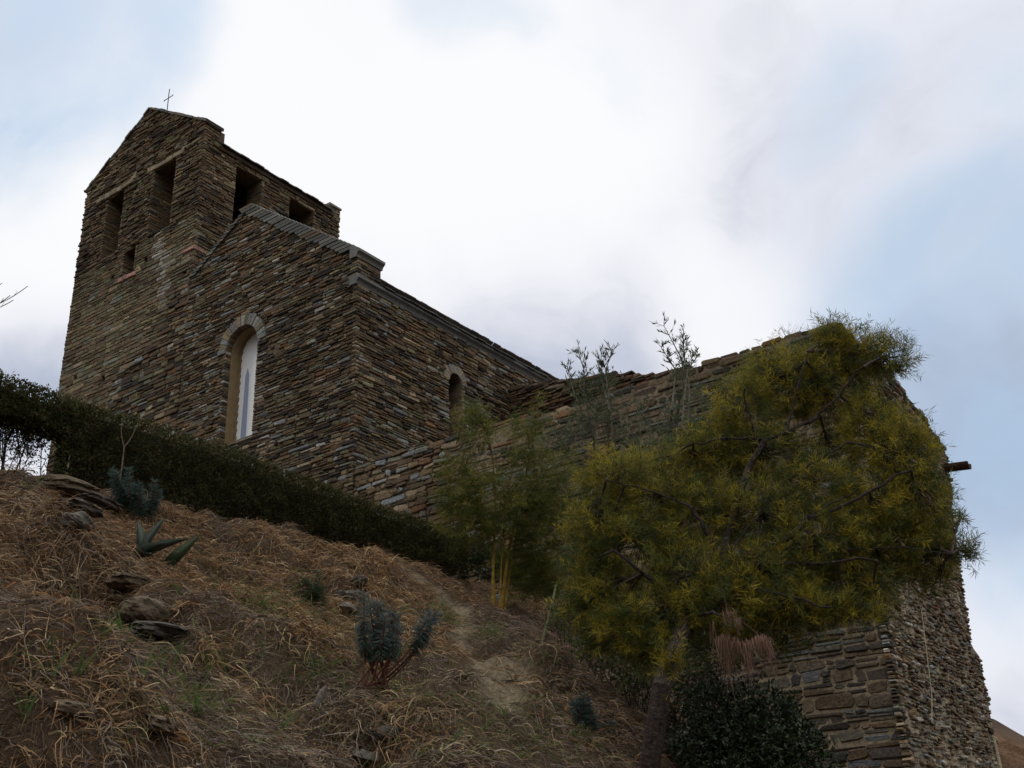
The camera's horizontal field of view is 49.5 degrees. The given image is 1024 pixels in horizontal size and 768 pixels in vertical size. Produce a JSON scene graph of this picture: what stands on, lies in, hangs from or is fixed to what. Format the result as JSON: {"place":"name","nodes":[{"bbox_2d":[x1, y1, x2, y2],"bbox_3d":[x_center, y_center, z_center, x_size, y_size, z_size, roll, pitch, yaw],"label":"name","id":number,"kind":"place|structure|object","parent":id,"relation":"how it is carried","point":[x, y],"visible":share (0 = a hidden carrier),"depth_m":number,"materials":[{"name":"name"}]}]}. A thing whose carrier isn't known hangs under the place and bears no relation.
{"place":"outdoors","nodes":[
{"label":"outdoors","id":0,"kind":"place"},
{"bbox_2d":[0,463,1023,767],"bbox_3d":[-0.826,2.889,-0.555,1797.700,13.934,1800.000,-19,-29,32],"label":"ground","id":1,"kind":"structure","parent":0,"point":[1010,743],"depth_m":6.62,"materials":[{"name":"brown plant"}]},
{"bbox_2d":[0,283,27,306],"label":"bare tree","id":2,"kind":"object","parent":1,"relation":"on","point":[10,297],"visible":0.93,"depth_m":14.52,"materials":[{"name":"grey plant"}]},
{"bbox_2d":[8,678,47,723],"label":"iris shoot","id":3,"kind":"object","parent":1,"relation":"on","point":[26,708],"visible":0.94,"depth_m":4.04,"materials":[{"name":"green plant"}]},
{"bbox_2d":[14,638,82,677],"bbox_3d":[-1.792,1.062,4.273,0.243,0.173,0.030,8,-26,-22],"label":"iris shoot","id":4,"kind":"object","parent":1,"relation":"on","point":[59,664],"visible":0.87,"depth_m":4.28,"materials":[{"name":"green plant"}]},
{"bbox_2d":[42,627,62,653],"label":"iris shoot","id":5,"kind":"object","parent":1,"relation":"on","point":[48,646],"visible":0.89,"depth_m":4.35,"materials":[{"name":"green plant"}]},
{"bbox_2d":[34,474,99,497],"bbox_3d":[-4.118,0.969,10.097,0.741,0.275,0.564,-10,-25,17],"label":"rock outcrop","id":6,"kind":"object","parent":1,"relation":"on","point":[69,485],"visible":0.37,"depth_m":9.87,"materials":[{"name":"stone"}]},
{"bbox_2d":[48,699,96,718],"bbox_3d":[-1.624,1.206,4.120,0.121,0.068,0.186,-19,-29,32],"label":"flat stone","id":7,"kind":"object","parent":1,"relation":"on","point":[64,707],"visible":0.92,"depth_m":4.07,"materials":[{"name":"grey stone"}]},
{"bbox_2d":[60,511,94,529],"bbox_3d":[-2.971,0.945,7.595,0.184,0.134,0.223,-19,-29,32],"label":"rock","id":8,"kind":"object","parent":1,"relation":"on","point":[84,522],"visible":0.89,"depth_m":7.53,"materials":[{"name":"grey stone"}]},
{"bbox_2d":[58,497,102,517],"bbox_3d":[-3.061,0.878,7.879,0.240,0.098,0.314,-19,-29,32],"label":"rock slab","id":9,"kind":"object","parent":1,"relation":"on","point":[92,507],"visible":0.72,"depth_m":7.80,"materials":[{"name":"stone"}]},
{"bbox_2d":[67,642,104,676],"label":"iris shoot","id":10,"kind":"object","parent":1,"relation":"on","point":[80,671],"visible":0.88,"depth_m":4.32,"materials":[{"name":"green plant"}]},
{"bbox_2d":[79,492,129,514],"bbox_3d":[-3.576,1.064,9.748,0.257,0.120,0.489,-14,-27,24],"label":"rock slab","id":11,"kind":"object","parent":1,"relation":"on","point":[103,501],"visible":0.69,"depth_m":9.63,"materials":[{"name":"stone"}]},
{"bbox_2d":[96,614,117,640],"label":"iris shoot","id":12,"kind":"object","parent":1,"relation":"on","point":[106,630],"visible":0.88,"depth_m":4.60,"materials":[{"name":"green plant"}]},
{"bbox_2d":[106,606,123,631],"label":"iris shoot","id":13,"kind":"object","parent":1,"relation":"on","point":[120,623],"visible":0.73,"depth_m":6.23,"materials":[{"name":"green plant"}]},
{"bbox_2d":[109,594,129,600],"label":"flat stone","id":14,"kind":"object","parent":1,"relation":"on","point":[116,597],"visible":0.58,"depth_m":7.21,"materials":[{"name":"brown stone"}]},
{"bbox_2d":[116,600,131,621],"bbox_3d":[-2.324,1.410,6.798,0.183,0.153,0.198,10,-27,-25],"label":"boulder","id":15,"kind":"object","parent":1,"relation":"on","point":[123,607],"visible":0.44,"depth_m":6.74,"materials":[{"name":"stone"}]},
{"bbox_2d":[119,423,137,478],"bbox_3d":[-3.717,0.733,10.683,0.017,0.847,0.183,-19,-29,32],"label":"bare sapling","id":16,"kind":"object","parent":1,"relation":"on","point":[124,448],"visible":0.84,"depth_m":10.71,"materials":[{"name":"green plant"}]},
{"bbox_2d":[104,570,161,592],"bbox_3d":[-2.481,1.321,7.321,0.226,0.137,0.400,-14,-27,25],"label":"rock ledge","id":17,"kind":"object","parent":1,"relation":"on","point":[123,579],"visible":0.65,"depth_m":7.19,"materials":[{"name":"brown stone"}]},
{"bbox_2d":[107,465,162,520],"bbox_3d":[-3.364,0.995,9.893,0.534,0.530,0.345,12,-28,-29],"label":"spurge plant","id":18,"kind":"object","parent":1,"relation":"on","point":[134,501],"visible":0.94,"depth_m":9.85,"materials":[{"name":"green plant"}]},
{"bbox_2d":[126,595,173,622],"bbox_3d":[-2.216,1.405,6.835,0.240,0.183,0.336,-3,-24,2],"label":"boulder","id":19,"kind":"object","parent":1,"relation":"on","point":[147,608],"visible":0.75,"depth_m":6.72,"materials":[{"name":"grey stone"}]},
{"bbox_2d":[133,642,170,679],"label":"iris shoot","id":20,"kind":"object","parent":1,"relation":"on","point":[143,671],"visible":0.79,"depth_m":4.55,"materials":[{"name":"green plant"}]},
{"bbox_2d":[127,518,186,557],"bbox_3d":[-2.718,1.153,8.377,0.478,0.353,0.281,-6,-25,9],"label":"agave","id":21,"kind":"object","parent":1,"relation":"on","point":[145,545],"visible":0.91,"depth_m":8.39,"materials":[{"name":"green plant"}]},
{"bbox_2d":[127,621,189,639],"bbox_3d":[-2.062,1.448,6.483,0.296,0.113,0.456,-19,-29,32],"label":"rock slab","id":22,"kind":"object","parent":1,"relation":"on","point":[160,630],"visible":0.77,"depth_m":6.35,"materials":[{"name":"stone"}]},
{"bbox_2d":[142,647,174,673],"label":"iris shoot","id":23,"kind":"object","parent":1,"relation":"on","point":[162,660],"visible":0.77,"depth_m":4.83,"materials":[{"name":"green plant"}]},
{"bbox_2d":[145,714,178,736],"bbox_3d":[-1.371,1.335,4.333,0.138,0.087,0.229,4,-25,-13],"label":"flat stone","id":24,"kind":"object","parent":1,"relation":"on","point":[158,722],"visible":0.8,"depth_m":4.27,"materials":[{"name":"stone"}]},
{"bbox_2d":[157,697,170,718],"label":"iris shoot","id":25,"kind":"object","parent":1,"relation":"on","point":[161,705],"visible":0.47,"depth_m":4.41,"materials":[{"name":"green plant"}]},
{"bbox_2d":[169,579,184,593],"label":"iris shoot","id":26,"kind":"object","parent":1,"relation":"on","point":[178,590],"visible":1,"depth_m":7.12,"materials":[{"name":"green plant"}]},
{"bbox_2d":[164,535,198,566],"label":"agave","id":27,"kind":"object","parent":1,"relation":"on","point":[175,556],"visible":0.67,"depth_m":8.58,"materials":[{"name":"green plant"}]},
{"bbox_2d":[185,677,200,717],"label":"iris shoot","id":28,"kind":"object","parent":1,"relation":"on","point":[196,705],"visible":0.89,"depth_m":4.73,"materials":[{"name":"green plant"}]},
{"bbox_2d":[189,642,209,668],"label":"iris shoot","id":29,"kind":"object","parent":1,"relation":"on","point":[205,660],"visible":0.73,"depth_m":6.39,"materials":[{"name":"green plant"}]},
{"bbox_2d":[203,659,218,678],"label":"iris shoot","id":30,"kind":"object","parent":1,"relation":"on","point":[206,675],"visible":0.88,"depth_m":5.50,"materials":[{"name":"green plant"}]},
{"bbox_2d":[217,650,228,672],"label":"iris shoot","id":31,"kind":"object","parent":1,"relation":"on","point":[227,670],"visible":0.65,"depth_m":6.42,"materials":[{"name":"green plant"}]},
{"bbox_2d":[0,368,470,586],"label":"hedge","id":32,"kind":"object","parent":1,"relation":"on","point":[201,478],"visible":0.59,"depth_m":11.65,"materials":[{"name":"green plant"}]},
{"bbox_2d":[259,586,278,608],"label":"iris shoot","id":33,"kind":"object","parent":1,"relation":"on","point":[263,603],"visible":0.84,"depth_m":7.34,"materials":[{"name":"green plant"}]},
{"bbox_2d":[274,708,295,730],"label":"iris shoot","id":34,"kind":"object","parent":1,"relation":"on","point":[286,724],"visible":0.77,"depth_m":5.85,"materials":[{"name":"green plant"}]},
{"bbox_2d":[278,666,292,683],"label":"iris shoot","id":35,"kind":"object","parent":1,"relation":"on","point":[285,682],"visible":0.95,"depth_m":6.39,"materials":[{"name":"green plant"}]},
{"bbox_2d":[46,89,559,504],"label":"church","id":36,"kind":"structure","parent":1,"relation":"on","point":[224,292],"depth_m":22.71,"materials":[{"name":"stone"}]},
{"bbox_2d":[224,327,256,443],"bbox_3d":[-5.170,0.032,21.848,1.040,2.550,0.250,-19,-29,32],"label":"arched window","id":37,"kind":"structure","parent":36,"relation":"in","point":[239,416],"depth_m":22.06,"materials":[{"name":"glass"}]},
{"bbox_2d":[295,567,331,609],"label":"spurge plant","id":38,"kind":"object","parent":1,"relation":"on","point":[314,591],"visible":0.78,"depth_m":8.31,"materials":[{"name":"green plant"}]},
{"bbox_2d":[301,650,329,670],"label":"iris shoot","id":39,"kind":"object","parent":1,"relation":"on","point":[312,661],"visible":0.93,"depth_m":6.50,"materials":[{"name":"green plant"}]},
{"bbox_2d":[1,521,636,767],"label":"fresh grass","id":40,"kind":"structure","parent":1,"relation":"on","point":[447,693],"depth_m":6.40,"materials":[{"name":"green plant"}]},
{"bbox_2d":[313,685,327,707],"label":"rock","id":41,"kind":"object","parent":1,"relation":"on","point":[322,692],"visible":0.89,"depth_m":6.17,"materials":[{"name":"grey stone"}]},
{"bbox_2d":[333,590,345,597],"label":"rock","id":42,"kind":"object","parent":1,"relation":"on","point":[342,593],"visible":0.65,"depth_m":9.48,"materials":[{"name":"grey stone"}]},
{"bbox_2d":[339,602,361,613],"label":"rock","id":43,"kind":"object","parent":1,"relation":"on","point":[348,607],"visible":0.69,"depth_m":8.43,"materials":[{"name":"grey stone"}]},
{"bbox_2d":[345,590,360,601],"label":"rock","id":44,"kind":"object","parent":1,"relation":"on","point":[353,593],"visible":0.73,"depth_m":9.49,"materials":[{"name":"grey stone"}]},
{"bbox_2d":[350,575,367,587],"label":"rock","id":45,"kind":"object","parent":1,"relation":"on","point":[360,580],"visible":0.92,"depth_m":9.65,"materials":[{"name":"grey stone"}]},
{"bbox_2d":[352,749,383,764],"bbox_3d":[-0.761,1.988,5.921,0.164,0.087,0.230,-7,-25,11],"label":"flat stone","id":46,"kind":"object","parent":1,"relation":"on","point":[364,756],"visible":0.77,"depth_m":5.85,"materials":[{"name":"grey stone"}]},
{"bbox_2d":[367,725,402,742],"bbox_3d":[-0.686,1.905,6.033,0.172,0.099,0.198,-12,-26,21],"label":"rock","id":47,"kind":"object","parent":1,"relation":"on","point":[380,735],"visible":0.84,"depth_m":5.96,"materials":[{"name":"grey stone"}]},
{"bbox_2d":[388,673,404,695],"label":"iris shoot","id":48,"kind":"object","parent":1,"relation":"on","point":[396,688],"visible":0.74,"depth_m":6.53,"materials":[{"name":"green plant"}]},
{"bbox_2d":[353,589,442,696],"bbox_3d":[-0.664,1.540,6.489,0.555,0.668,0.284,3,-25,-10],"label":"spurge plant","id":49,"kind":"object","parent":1,"relation":"on","point":[386,648],"visible":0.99,"depth_m":6.48,"materials":[{"name":"green plant"}]},
{"bbox_2d":[488,699,515,719],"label":"iris shoot","id":50,"kind":"object","parent":1,"relation":"on","point":[500,711],"visible":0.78,"depth_m":6.71,"materials":[{"name":"green plant"}]},
{"bbox_2d":[424,390,588,611],"bbox_3d":[0.000,1.370,12.614,1.561,2.487,1.836,-19,-29,32],"label":"bamboo clump","id":51,"kind":"object","parent":1,"relation":"on","point":[477,508],"visible":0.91,"depth_m":12.49,"materials":[{"name":"green plant"}]},
{"bbox_2d":[455,533,563,598],"bbox_3d":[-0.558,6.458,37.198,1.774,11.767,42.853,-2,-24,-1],"label":"evergreen bush","id":52,"kind":"object","parent":1,"relation":"on","point":[478,558],"visible":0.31,"depth_m":15.78,"materials":[{"name":"green plant"}]},
{"bbox_2d":[541,584,556,640],"bbox_3d":[0.340,2.188,10.481,0.205,0.599,0.027,-5,-24,6],"label":"cane","id":53,"kind":"object","parent":1,"relation":"on","point":[545,629],"visible":0.66,"depth_m":10.47,"materials":[{"name":"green plant"}]},
{"bbox_2d":[568,724,581,739],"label":"iris shoot","id":54,"kind":"object","parent":1,"relation":"on","point":[573,734],"visible":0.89,"depth_m":6.96,"materials":[{"name":"green plant"}]},
{"bbox_2d":[529,339,651,516],"bbox_3d":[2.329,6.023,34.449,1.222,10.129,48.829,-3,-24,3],"label":"tall shrub","id":55,"kind":"object","parent":1,"relation":"on","point":[606,384],"visible":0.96,"depth_m":10.76,"materials":[{"name":"green plant"}]},
{"bbox_2d":[565,692,615,734],"bbox_3d":[0.502,2.173,7.262,0.350,0.348,0.274,12,-28,-28],"label":"spurge plant","id":56,"kind":"object","parent":1,"relation":"on","point":[582,704],"visible":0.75,"depth_m":7.21,"materials":[{"name":"green plant"}]},
{"bbox_2d":[542,595,744,751],"bbox_3d":[0.800,2.166,8.530,1.776,1.503,1.087,-19,-29,32],"label":"bramble thicket","id":57,"kind":"object","parent":1,"relation":"on","point":[673,711],"visible":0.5,"depth_m":8.26,"materials":[{"name":"green plant"}]},
{"bbox_2d":[621,312,716,595],"bbox_3d":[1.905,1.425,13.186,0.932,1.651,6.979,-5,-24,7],"label":"tall shrub","id":58,"kind":"object","parent":1,"relation":"on","point":[677,417],"visible":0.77,"depth_m":10.33,"materials":[{"name":"green plant"}]},
{"bbox_2d":[353,323,1001,767],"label":"ruined building","id":59,"kind":"structure","parent":1,"relation":"on","point":[867,703],"depth_m":14.35,"materials":[{"name":"brown stone"}]},
{"bbox_2d":[779,323,803,335],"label":"dry weed","id":60,"kind":"object","parent":59,"relation":"on","point":[787,330],"visible":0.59,"depth_m":14.93,"materials":[{"name":"grey plant"}]},
{"bbox_2d":[905,575,931,721],"bbox_3d":[4.964,2.964,13.526,0.011,2.268,0.431,-19,-29,32],"label":"hanging cable","id":61,"kind":"object","parent":59,"relation":"hanging from","point":[927,657],"visible":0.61,"depth_m":13.43,"materials":[{"name":"plastic"}]},
{"bbox_2d":[663,650,845,767],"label":"glossy shrub","id":62,"kind":"object","parent":1,"relation":"on","point":[735,746],"visible":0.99,"depth_m":7.20,"materials":[{"name":"green plant"}]},
{"bbox_2d":[540,309,986,767],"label":"feathery tree","id":63,"kind":"object","parent":1,"relation":"on","point":[769,599],"visible":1,"depth_m":7.85,"materials":[{"name":"green plant"}]},
{"bbox_2d":[700,568,790,707],"bbox_3d":[1.472,1.599,7.180,0.582,0.973,0.305,-19,-29,32],"label":"shrub","id":64,"kind":"object","parent":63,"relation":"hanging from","point":[762,641],"visible":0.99,"depth_m":7.13,"materials":[{"name":"brown plant"}]},
{"bbox_2d":[993,738,1001,767],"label":"wooden stake","id":65,"kind":"object","parent":1,"relation":"on","point":[997,755],"visible":1,"depth_m":14.52,"materials":[{"name":"beige wood"}]},
{"bbox_2d":[0,0,1023,735],"label":"sky","id":66,"kind":"structure","parent":0,"point":[545,177],"materials":[{"name":"white"}]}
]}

